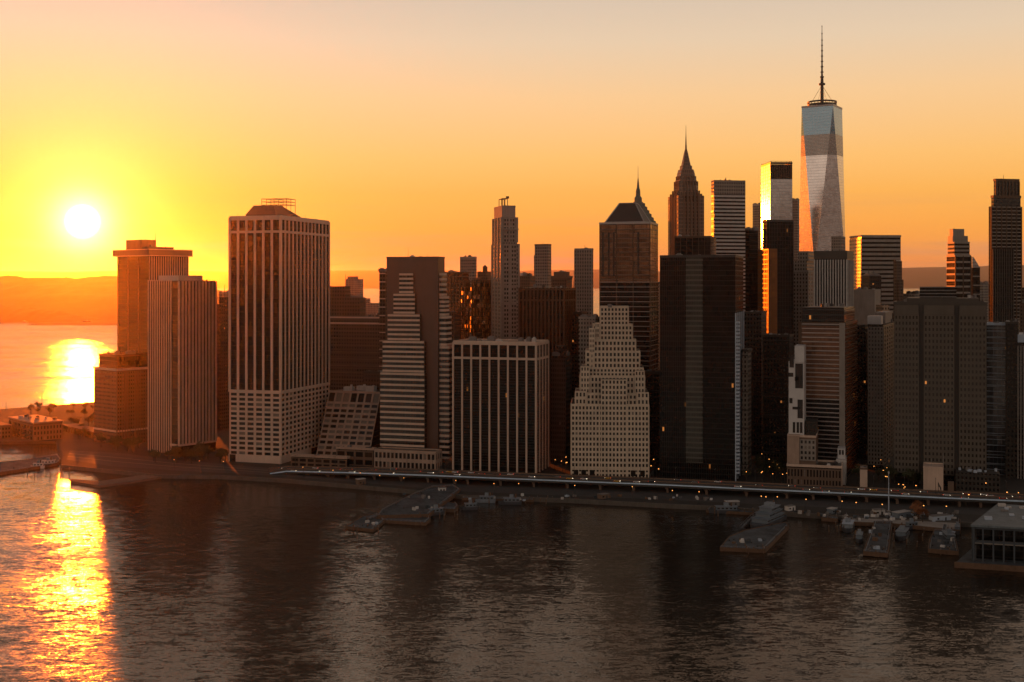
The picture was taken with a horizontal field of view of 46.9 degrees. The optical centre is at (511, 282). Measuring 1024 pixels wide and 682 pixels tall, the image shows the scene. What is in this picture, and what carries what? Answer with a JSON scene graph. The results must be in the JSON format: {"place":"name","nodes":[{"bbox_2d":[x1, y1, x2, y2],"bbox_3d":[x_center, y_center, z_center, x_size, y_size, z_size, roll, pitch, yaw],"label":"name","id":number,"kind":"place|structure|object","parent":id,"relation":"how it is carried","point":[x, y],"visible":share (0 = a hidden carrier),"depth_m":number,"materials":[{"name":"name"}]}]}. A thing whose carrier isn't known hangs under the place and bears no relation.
{"place":"outdoors","nodes":[
{"label":"outdoors","id":0,"kind":"place"},
{"bbox_2d":[0,304,116,321],"bbox_3d":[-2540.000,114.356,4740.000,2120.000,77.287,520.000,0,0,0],"label":"hills","id":1,"kind":"structure","parent":0,"point":[13,314],"depth_m":4593.78,"materials":[{"name":"orange"}]},
{"bbox_2d":[38,406,93,435],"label":"lawn","id":2,"kind":"structure","parent":0,"point":[62,415],"depth_m":1313.54,"materials":[{"name":"green plant"}]},
{"bbox_2d":[29,321,116,324],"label":"hills","id":3,"kind":"structure","parent":0,"point":[78,323],"depth_m":4229.70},
{"bbox_2d":[0,275,223,319],"bbox_3d":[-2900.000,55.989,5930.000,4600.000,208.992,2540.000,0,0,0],"label":"hills","id":4,"kind":"structure","parent":0,"point":[95,297],"depth_m":5259.94,"materials":[{"name":"orange"}]},
{"bbox_2d":[0,288,1023,681],"bbox_3d":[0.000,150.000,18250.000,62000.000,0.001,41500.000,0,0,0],"label":"water","id":5,"kind":"structure","parent":0,"point":[196,580],"depth_m":575.61,"materials":[{"name":"black liquid"}]},
{"bbox_2d":[0,454,59,474],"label":"pier","id":6,"kind":"structure","parent":5,"relation":"in","point":[11,467],"depth_m":962.21,"materials":[{"name":"grey wood"}]},
{"bbox_2d":[70,475,161,487],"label":"breakwater","id":7,"kind":"object","parent":5,"relation":"in","point":[118,481],"visible":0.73,"depth_m":882.64,"materials":[{"name":"stone"}]},
{"bbox_2d":[345,514,384,531],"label":"pier","id":8,"kind":"structure","parent":5,"relation":"in","point":[362,524],"depth_m":725.59,"materials":[{"name":"grey wood"}]},
{"bbox_2d":[380,516,430,525],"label":"pier","id":9,"kind":"structure","parent":5,"relation":"in","point":[423,521],"depth_m":735.90,"materials":[{"name":"grey wood"}]},
{"bbox_2d":[377,484,460,518],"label":"pier","id":10,"kind":"structure","parent":5,"relation":"in","point":[401,508],"depth_m":784.53,"materials":[{"name":"grey concrete"}]},
{"bbox_2d":[475,492,495,502],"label":"boat","id":11,"kind":"object","parent":5,"relation":"on","point":[485,499],"visible":1,"depth_m":805.19,"materials":[{"name":"grey paint"}]},
{"bbox_2d":[498,494,521,504],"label":"boat","id":12,"kind":"object","parent":5,"relation":"on","point":[512,500],"visible":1,"depth_m":797.69,"materials":[{"name":"paint"}]},
{"bbox_2d":[709,499,739,513],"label":"boat","id":13,"kind":"object","parent":5,"relation":"on","point":[725,507],"visible":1,"depth_m":767.56,"materials":[{"name":"paint"}]},
{"bbox_2d":[720,522,788,552],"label":"landing barge","id":14,"kind":"object","parent":5,"relation":"on","point":[772,534],"visible":0.95,"depth_m":684.45,"materials":[{"name":"grey wood"}]},
{"bbox_2d":[750,500,786,527],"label":"ferry","id":15,"kind":"object","parent":5,"relation":"on","point":[768,513],"visible":0.98,"depth_m":731.14,"materials":[{"name":"paint"}]},
{"bbox_2d":[841,517,854,532],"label":"boat","id":16,"kind":"object","parent":5,"relation":"on","point":[848,523],"visible":0.99,"depth_m":713.25,"materials":[{"name":"paint"}]},
{"bbox_2d":[863,520,892,557],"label":"pier","id":17,"kind":"structure","parent":5,"relation":"in","point":[885,530],"depth_m":673.77,"materials":[{"name":"grey concrete"}]},
{"bbox_2d":[841,514,960,533],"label":"pier","id":18,"kind":"structure","parent":5,"relation":"in","point":[929,526],"depth_m":724.68,"materials":[{"name":"concrete"}]},
{"bbox_2d":[895,523,909,540],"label":"boat","id":19,"kind":"object","parent":5,"relation":"on","point":[902,531],"visible":0.99,"depth_m":691.31,"materials":[{"name":"paint"}]},
{"bbox_2d":[928,529,958,555],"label":"pier","id":20,"kind":"structure","parent":5,"relation":"in","point":[934,546],"depth_m":663.95,"materials":[{"name":"grey wood"}]},
{"bbox_2d":[954,503,1023,571],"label":"pier shed","id":21,"kind":"structure","parent":5,"relation":"in","point":[998,541],"depth_m":628.51,"materials":[{"name":"grey wood"}]},
{"bbox_2d":[0,402,1023,521],"bbox_3d":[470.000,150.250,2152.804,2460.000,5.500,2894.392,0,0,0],"label":"ground","id":22,"kind":"structure","parent":0,"point":[66,444],"depth_m":918.47,"materials":[{"name":"grey concrete"}]},
{"bbox_2d":[0,422,11,438],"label":"ferry terminal","id":23,"kind":"object","parent":22,"relation":"on","point":[5,430],"visible":1,"depth_m":1118.17,"materials":[{"name":"brown brick"}]},
{"bbox_2d":[8,414,63,440],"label":"ferry terminal","id":24,"kind":"object","parent":22,"relation":"on","point":[33,427],"visible":0.98,"depth_m":1113.93,"materials":[{"name":"brown brick"}]},
{"bbox_2d":[62,423,93,437],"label":"colonnade","id":25,"kind":"object","parent":22,"relation":"on","point":[74,426],"visible":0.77,"depth_m":1152.37,"materials":[{"name":"brown stone"}]},
{"bbox_2d":[93,347,147,444],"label":"office tower","id":26,"kind":"structure","parent":22,"relation":"on","point":[121,394],"depth_m":1082.96,"materials":[{"name":"brown brick"}]},
{"bbox_2d":[112,231,192,352],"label":"office tower","id":27,"kind":"structure","parent":22,"relation":"on","point":[141,263],"depth_m":1157.56,"materials":[{"name":"brown stone"}]},
{"bbox_2d":[148,275,216,453],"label":"office tower","id":28,"kind":"structure","parent":22,"relation":"on","point":[182,361],"depth_m":1026.41,"materials":[{"name":"concrete"}]},
{"bbox_2d":[217,296,228,429],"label":"office tower","id":29,"kind":"structure","parent":22,"relation":"on","point":[222,373],"depth_m":1183.04,"materials":[{"name":"brown metal"}]},
{"bbox_2d":[228,198,329,463],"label":"office tower","id":30,"kind":"structure","parent":22,"relation":"on","point":[278,322],"depth_m":974.05,"materials":[{"name":"concrete"}]},
{"bbox_2d":[282,390,327,454],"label":"window","id":31,"kind":"structure","parent":30,"relation":"in","point":[324,390],"depth_m":997.97,"materials":[{"name":"black glass"}]},
{"bbox_2d":[290,453,349,466],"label":"building","id":32,"kind":"structure","parent":22,"relation":"on","point":[320,460],"depth_m":942.23,"materials":[{"name":"brown stone"}]},
{"bbox_2d":[316,384,379,454],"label":"office building","id":33,"kind":"structure","parent":22,"relation":"on","point":[352,415],"depth_m":1006.06,"materials":[{"name":"beige concrete"}]},
{"bbox_2d":[330,286,378,389],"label":"office tower","id":34,"kind":"structure","parent":22,"relation":"on","point":[354,341],"depth_m":1170.96,"materials":[{"name":"brown stone"}]},
{"bbox_2d":[336,445,376,466],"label":"building","id":35,"kind":"structure","parent":22,"relation":"on","point":[363,456],"depth_m":951.88,"materials":[{"name":"concrete"}]},
{"bbox_2d":[345,274,378,315],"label":"office tower","id":36,"kind":"structure","parent":22,"relation":"on","point":[355,283],"depth_m":2251.92,"materials":[{"name":"metal"}]},
{"bbox_2d":[363,370,381,389],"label":"office building","id":37,"kind":"structure","parent":22,"relation":"on","point":[371,377],"depth_m":1043.63,"materials":[{"name":"stone"}]},
{"bbox_2d":[378,268,386,370],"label":"office tower","id":38,"kind":"structure","parent":22,"relation":"on","point":[382,304],"depth_m":1061.09,"materials":[{"name":"concrete"}]},
{"bbox_2d":[374,447,441,468],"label":"building","id":39,"kind":"structure","parent":22,"relation":"on","point":[395,457],"depth_m":933.11,"materials":[{"name":"beige concrete"}]},
{"bbox_2d":[380,255,451,462],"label":"office tower","id":40,"kind":"structure","parent":22,"relation":"on","point":[416,392],"depth_m":960.83,"materials":[{"name":"grey concrete"}]},
{"bbox_2d":[449,311,459,345],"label":"office building","id":41,"kind":"structure","parent":22,"relation":"on","point":[455,325],"depth_m":1151.97,"materials":[{"name":"stone"}]},
{"bbox_2d":[445,270,470,335],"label":"office tower","id":42,"kind":"structure","parent":22,"relation":"on","point":[452,281],"depth_m":1296.64,"materials":[{"name":"orange metal"}]},
{"bbox_2d":[460,255,476,335],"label":"office tower","id":43,"kind":"structure","parent":22,"relation":"on","point":[468,263],"depth_m":1523.67,"materials":[{"name":"grey stone"}]},
{"bbox_2d":[459,278,490,338],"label":"office tower","id":44,"kind":"structure","parent":22,"relation":"on","point":[475,321],"depth_m":1200.01,"materials":[{"name":"brown metal"}]},
{"bbox_2d":[452,336,548,472],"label":"office tower","id":45,"kind":"structure","parent":22,"relation":"on","point":[500,405],"depth_m":923.34,"materials":[{"name":"concrete"}]},
{"bbox_2d":[491,196,519,338],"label":"residential tower","id":46,"kind":"structure","parent":22,"relation":"on","point":[505,266],"depth_m":1153.28,"materials":[{"name":"grey stone"}]},
{"bbox_2d":[60,464,972,526],"bbox_3d":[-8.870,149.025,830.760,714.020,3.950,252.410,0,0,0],"label":"seawall","id":47,"kind":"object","parent":22,"relation":"on","point":[536,499],"visible":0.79,"depth_m":840.65,"materials":[{"name":"concrete"}]},
{"bbox_2d":[520,272,534,287],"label":"residential tower","id":48,"kind":"structure","parent":22,"relation":"on","point":[527,280],"depth_m":1403.96,"materials":[{"name":"brick"}]},
{"bbox_2d":[534,244,550,286],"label":"office tower","id":49,"kind":"structure","parent":22,"relation":"on","point":[542,265],"depth_m":1504.39,"materials":[{"name":"grey concrete"}]},
{"bbox_2d":[518,280,575,447],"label":"office tower","id":50,"kind":"structure","parent":22,"relation":"on","point":[544,313],"depth_m":1055.80,"materials":[{"name":"brown metal"}]},
{"bbox_2d":[550,345,570,463],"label":"residential tower","id":51,"kind":"structure","parent":22,"relation":"on","point":[560,405],"depth_m":962.85,"materials":[{"name":"stone"}]},
{"bbox_2d":[551,360,564,462],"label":"window","id":52,"kind":"structure","parent":51,"relation":"in","point":[551,360],"depth_m":962.32,"materials":[{"name":"black glass"}]},
{"bbox_2d":[551,270,572,287],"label":"residential tower","id":53,"kind":"structure","parent":22,"relation":"on","point":[561,278],"depth_m":1324.90,"materials":[{"name":"brown stone"}]},
{"bbox_2d":[572,310,586,397],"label":"office building","id":54,"kind":"structure","parent":22,"relation":"on","point":[575,348],"depth_m":1076.60,"materials":[{"name":"stone"}]},
{"bbox_2d":[574,248,593,315],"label":"residential tower","id":55,"kind":"structure","parent":22,"relation":"on","point":[583,271],"depth_m":1202.39,"materials":[{"name":"grey stone"}]},
{"bbox_2d":[578,314,598,374],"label":"residential tower","id":56,"kind":"structure","parent":22,"relation":"on","point":[586,321],"depth_m":1013.61,"materials":[{"name":"grey concrete"}]},
{"bbox_2d":[571,304,648,476],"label":"ziggurat building","id":57,"kind":"structure","parent":22,"relation":"on","point":[610,414],"depth_m":893.93,"materials":[{"name":"beige stone"}]},
{"bbox_2d":[572,406,647,476],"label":"window","id":58,"kind":"structure","parent":57,"relation":"in","point":[572,406],"depth_m":893.48,"materials":[{"name":"black glass"}]},
{"bbox_2d":[594,326,630,338],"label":"window","id":59,"kind":"structure","parent":57,"relation":"in","point":[594,326],"depth_m":911.77,"materials":[{"name":"black glass"}]},
{"bbox_2d":[587,353,638,366],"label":"window","id":60,"kind":"structure","parent":57,"relation":"in","point":[599,354],"depth_m":906.22,"materials":[{"name":"black glass"}]},
{"bbox_2d":[602,381,625,476],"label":"window","id":61,"kind":"structure","parent":57,"relation":"in","point":[602,381],"depth_m":892.17,"materials":[{"name":"black glass"}]},
{"bbox_2d":[595,342,634,350],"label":"window","id":62,"kind":"structure","parent":57,"relation":"in","point":[599,343],"depth_m":908.88,"materials":[{"name":"black glass"}]},
{"bbox_2d":[599,203,657,370],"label":"office tower","id":63,"kind":"structure","parent":22,"relation":"on","point":[628,254],"depth_m":1006.62,"materials":[{"name":"orange metal"}]},
{"bbox_2d":[633,179,655,222],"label":"spire tower","id":64,"kind":"structure","parent":22,"relation":"on","point":[638,198],"depth_m":1261.69,"materials":[{"name":"grey metal"}]},
{"bbox_2d":[269,466,1023,507],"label":"elevated highway","id":65,"kind":"structure","parent":22,"relation":"on","point":[783,488],"depth_m":836.70,"materials":[{"name":"concrete"}]},
{"bbox_2d":[645,369,659,465],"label":"office building","id":66,"kind":"structure","parent":22,"relation":"on","point":[652,382],"depth_m":951.62,"materials":[{"name":"stone"}]},
{"bbox_2d":[658,282,659,369],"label":"office building","id":67,"kind":"structure","parent":22,"relation":"on","point":[658,325],"depth_m":1401.91,"materials":[{"name":"stone"}]},
{"bbox_2d":[668,138,703,254],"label":"spire tower","id":68,"kind":"structure","parent":22,"relation":"on","point":[686,207],"depth_m":1141.62,"materials":[{"name":"brown stone"}]},
{"bbox_2d":[674,234,715,254],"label":"office tower","id":69,"kind":"structure","parent":22,"relation":"on","point":[693,245],"depth_m":1015.04,"materials":[{"name":"brown metal"}]},
{"bbox_2d":[660,253,743,480],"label":"office tower","id":70,"kind":"structure","parent":22,"relation":"on","point":[701,325],"depth_m":883.61,"materials":[{"name":"black glass"}]},
{"bbox_2d":[711,178,744,310],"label":"office tower","id":71,"kind":"structure","parent":22,"relation":"on","point":[728,214],"depth_m":1253.15,"materials":[{"name":"metal"}]},
{"bbox_2d":[742,348,751,474],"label":"office building","id":72,"kind":"structure","parent":22,"relation":"on","point":[746,408],"depth_m":906.29,"materials":[{"name":"stone"}]},
{"bbox_2d":[745,227,758,310],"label":"office tower","id":73,"kind":"structure","parent":22,"relation":"on","point":[751,269],"depth_m":1132.61,"materials":[{"name":"glass"}]},
{"bbox_2d":[744,310,766,454],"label":"office building","id":74,"kind":"structure","parent":22,"relation":"on","point":[755,325],"depth_m":1012.18,"materials":[{"name":"stone"}]},
{"bbox_2d":[753,203,760,249],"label":"office tower","id":75,"kind":"structure","parent":22,"relation":"on","point":[756,215],"depth_m":1751.76,"materials":[{"name":"concrete"}]},
{"bbox_2d":[758,219,793,354],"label":"office tower","id":76,"kind":"structure","parent":22,"relation":"on","point":[776,277],"depth_m":1104.24,"materials":[{"name":"black glass"}]},
{"bbox_2d":[761,161,791,248],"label":"skyscraper","id":77,"kind":"structure","parent":22,"relation":"on","point":[776,190],"depth_m":1550.91,"materials":[{"name":"glass"}]},
{"bbox_2d":[762,333,793,462],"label":"office building","id":78,"kind":"structure","parent":22,"relation":"on","point":[777,350],"depth_m":969.19,"materials":[{"name":"glass"}]},
{"bbox_2d":[792,198,798,260],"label":"office tower","id":79,"kind":"structure","parent":22,"relation":"on","point":[795,210],"depth_m":1651.30,"materials":[{"name":"grey stone"}]},
{"bbox_2d":[788,344,805,434],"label":"party wall building","id":80,"kind":"structure","parent":22,"relation":"on","point":[797,392],"depth_m":867.99,"materials":[{"name":"white paint"}]},
{"bbox_2d":[795,364,802,387],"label":"window","id":81,"kind":"structure","parent":80,"relation":"in","point":[798,367],"depth_m":866.63,"materials":[{"name":"black glass"}]},
{"bbox_2d":[787,418,817,464],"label":"party wall building","id":82,"kind":"structure","parent":22,"relation":"on","point":[802,449],"depth_m":857.99,"materials":[{"name":"beige concrete"}]},
{"bbox_2d":[794,251,814,358],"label":"residential tower","id":83,"kind":"structure","parent":22,"relation":"on","point":[803,282],"depth_m":1154.88,"materials":[{"name":"grey stone"}]},
{"bbox_2d":[787,460,842,485],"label":"market building","id":84,"kind":"structure","parent":22,"relation":"on","point":[825,472],"depth_m":847.97,"materials":[{"name":"brown stone"}]},
{"bbox_2d":[799,33,845,251],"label":"skyscraper","id":85,"kind":"structure","parent":22,"relation":"on","point":[822,216],"depth_m":1691.77,"materials":[{"name":"grey mirror"}]},
{"bbox_2d":[798,303,857,478],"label":"office tower","id":86,"kind":"structure","parent":22,"relation":"on","point":[828,334],"depth_m":887.68,"materials":[{"name":"brown metal"}]},
{"bbox_2d":[814,249,853,305],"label":"office tower","id":87,"kind":"structure","parent":22,"relation":"on","point":[834,277],"depth_m":1086.60,"materials":[{"name":"stone"}]},
{"bbox_2d":[831,236,844,250],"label":"office tower","id":88,"kind":"structure","parent":22,"relation":"on","point":[838,242],"depth_m":1423.33,"materials":[{"name":"grey stone"}]},
{"bbox_2d":[836,446,846,484],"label":"office building","id":89,"kind":"structure","parent":22,"relation":"on","point":[841,457],"depth_m":866.33,"materials":[{"name":"white paint"}]},
{"bbox_2d":[857,324,867,459],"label":"office tower","id":90,"kind":"structure","parent":22,"relation":"on","point":[862,391],"depth_m":986.70,"materials":[{"name":"black glass"}]},
{"bbox_2d":[860,465,867,486],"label":"building","id":91,"kind":"structure","parent":22,"relation":"on","point":[863,475],"depth_m":845.83,"materials":[{"name":"concrete"}]},
{"bbox_2d":[854,287,880,324],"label":"office building","id":92,"kind":"structure","parent":22,"relation":"on","point":[866,300],"depth_m":1184.98,"materials":[{"name":"grey stone"}]},
{"bbox_2d":[861,265,880,288],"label":"office tower","id":93,"kind":"structure","parent":22,"relation":"on","point":[871,280],"depth_m":1353.81,"materials":[{"name":"metal"}]},
{"bbox_2d":[849,235,900,318],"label":"office tower","id":94,"kind":"structure","parent":22,"relation":"on","point":[879,254],"depth_m":1501.97,"materials":[{"name":"stone"}]},
{"bbox_2d":[867,311,893,469],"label":"office tower","id":95,"kind":"structure","parent":22,"relation":"on","point":[880,389],"depth_m":933.35,"materials":[{"name":"grey stone"}]},
{"bbox_2d":[869,328,882,463],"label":"window","id":96,"kind":"structure","parent":95,"relation":"in","point":[869,328],"depth_m":932.25,"materials":[{"name":"black glass"}]},
{"bbox_2d":[887,326,891,458],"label":"window","id":97,"kind":"structure","parent":95,"relation":"in","point":[889,326],"depth_m":968.21,"materials":[{"name":"black glass"}]},
{"bbox_2d":[893,260,902,320],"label":"office tower","id":98,"kind":"structure","parent":22,"relation":"on","point":[897,283],"depth_m":1401.53,"materials":[{"name":"metal"}]},
{"bbox_2d":[923,456,953,490],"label":"ventilation block","id":99,"kind":"structure","parent":22,"relation":"on","point":[932,471],"depth_m":837.70,"materials":[{"name":"concrete"}]},
{"bbox_2d":[893,287,986,485],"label":"office tower","id":100,"kind":"structure","parent":22,"relation":"on","point":[940,372],"depth_m":858.53,"materials":[{"name":"stone"}]},
{"bbox_2d":[895,316,917,471],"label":"window","id":101,"kind":"structure","parent":100,"relation":"in","point":[906,316],"depth_m":866.41,"materials":[{"name":"black glass"}]},
{"bbox_2d":[925,316,952,473],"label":"window","id":102,"kind":"structure","parent":100,"relation":"in","point":[925,316],"depth_m":858.41,"materials":[{"name":"black glass"}]},
{"bbox_2d":[960,316,984,469],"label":"window","id":103,"kind":"structure","parent":100,"relation":"in","point":[964,316],"depth_m":850.69,"materials":[{"name":"black glass"}]},
{"bbox_2d":[946,229,971,297],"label":"skyscraper","id":104,"kind":"structure","parent":22,"relation":"on","point":[959,266],"depth_m":1302.74,"materials":[{"name":"stone"}]},
{"bbox_2d":[972,257,979,300],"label":"office tower","id":105,"kind":"structure","parent":22,"relation":"on","point":[975,278],"depth_m":1521.09,"materials":[{"name":"grey concrete"}]},
{"bbox_2d":[956,467,999,492],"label":"building","id":106,"kind":"structure","parent":22,"relation":"on","point":[976,480],"depth_m":833.70,"materials":[{"name":"brown brick"}]},
{"bbox_2d":[980,281,988,321],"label":"office building","id":107,"kind":"structure","parent":22,"relation":"on","point":[984,290],"depth_m":1603.91,"materials":[{"name":"grey metal"}]},
{"bbox_2d":[987,321,1004,474],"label":"office tower","id":108,"kind":"structure","parent":22,"relation":"on","point":[995,394],"depth_m":907.55,"materials":[{"name":"grey glass"}]},
{"bbox_2d":[989,175,1021,329],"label":"skyscraper","id":109,"kind":"structure","parent":22,"relation":"on","point":[1005,253],"depth_m":1151.84,"materials":[{"name":"brown stone"}]},
{"bbox_2d":[1005,318,1019,477],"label":"office tower","id":110,"kind":"structure","parent":22,"relation":"on","point":[1011,333],"depth_m":892.17,"materials":[{"name":"glass"}]},
{"bbox_2d":[1017,330,1023,478],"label":"office tower","id":111,"kind":"structure","parent":22,"relation":"on","point":[1020,410],"depth_m":888.87,"materials":[{"name":"black glass"}]},
{"bbox_2d":[1019,287,1023,331],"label":"office tower","id":112,"kind":"structure","parent":22,"relation":"on","point":[1021,316],"depth_m":1155.33,"materials":[{"name":"grey metal"}]},
{"bbox_2d":[0,265,1023,287],"bbox_3d":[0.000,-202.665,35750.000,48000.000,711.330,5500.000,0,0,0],"label":"hills","id":113,"kind":"structure","parent":0,"point":[918,277],"depth_m":34812.13,"materials":[{"name":"orange"}]},
{"bbox_2d":[0,0,1023,271],"label":"sky","id":114,"kind":"structure","parent":0,"point":[402,126],"materials":[{"name":"orange"}]},
{"bbox_2d":[67,450,1018,514],"bbox_3d":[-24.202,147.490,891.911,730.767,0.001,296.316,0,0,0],"label":"road","id":115,"kind":"structure","parent":0,"point":[936,506],"depth_m":838.74,"materials":[{"name":"grey asphalt"}]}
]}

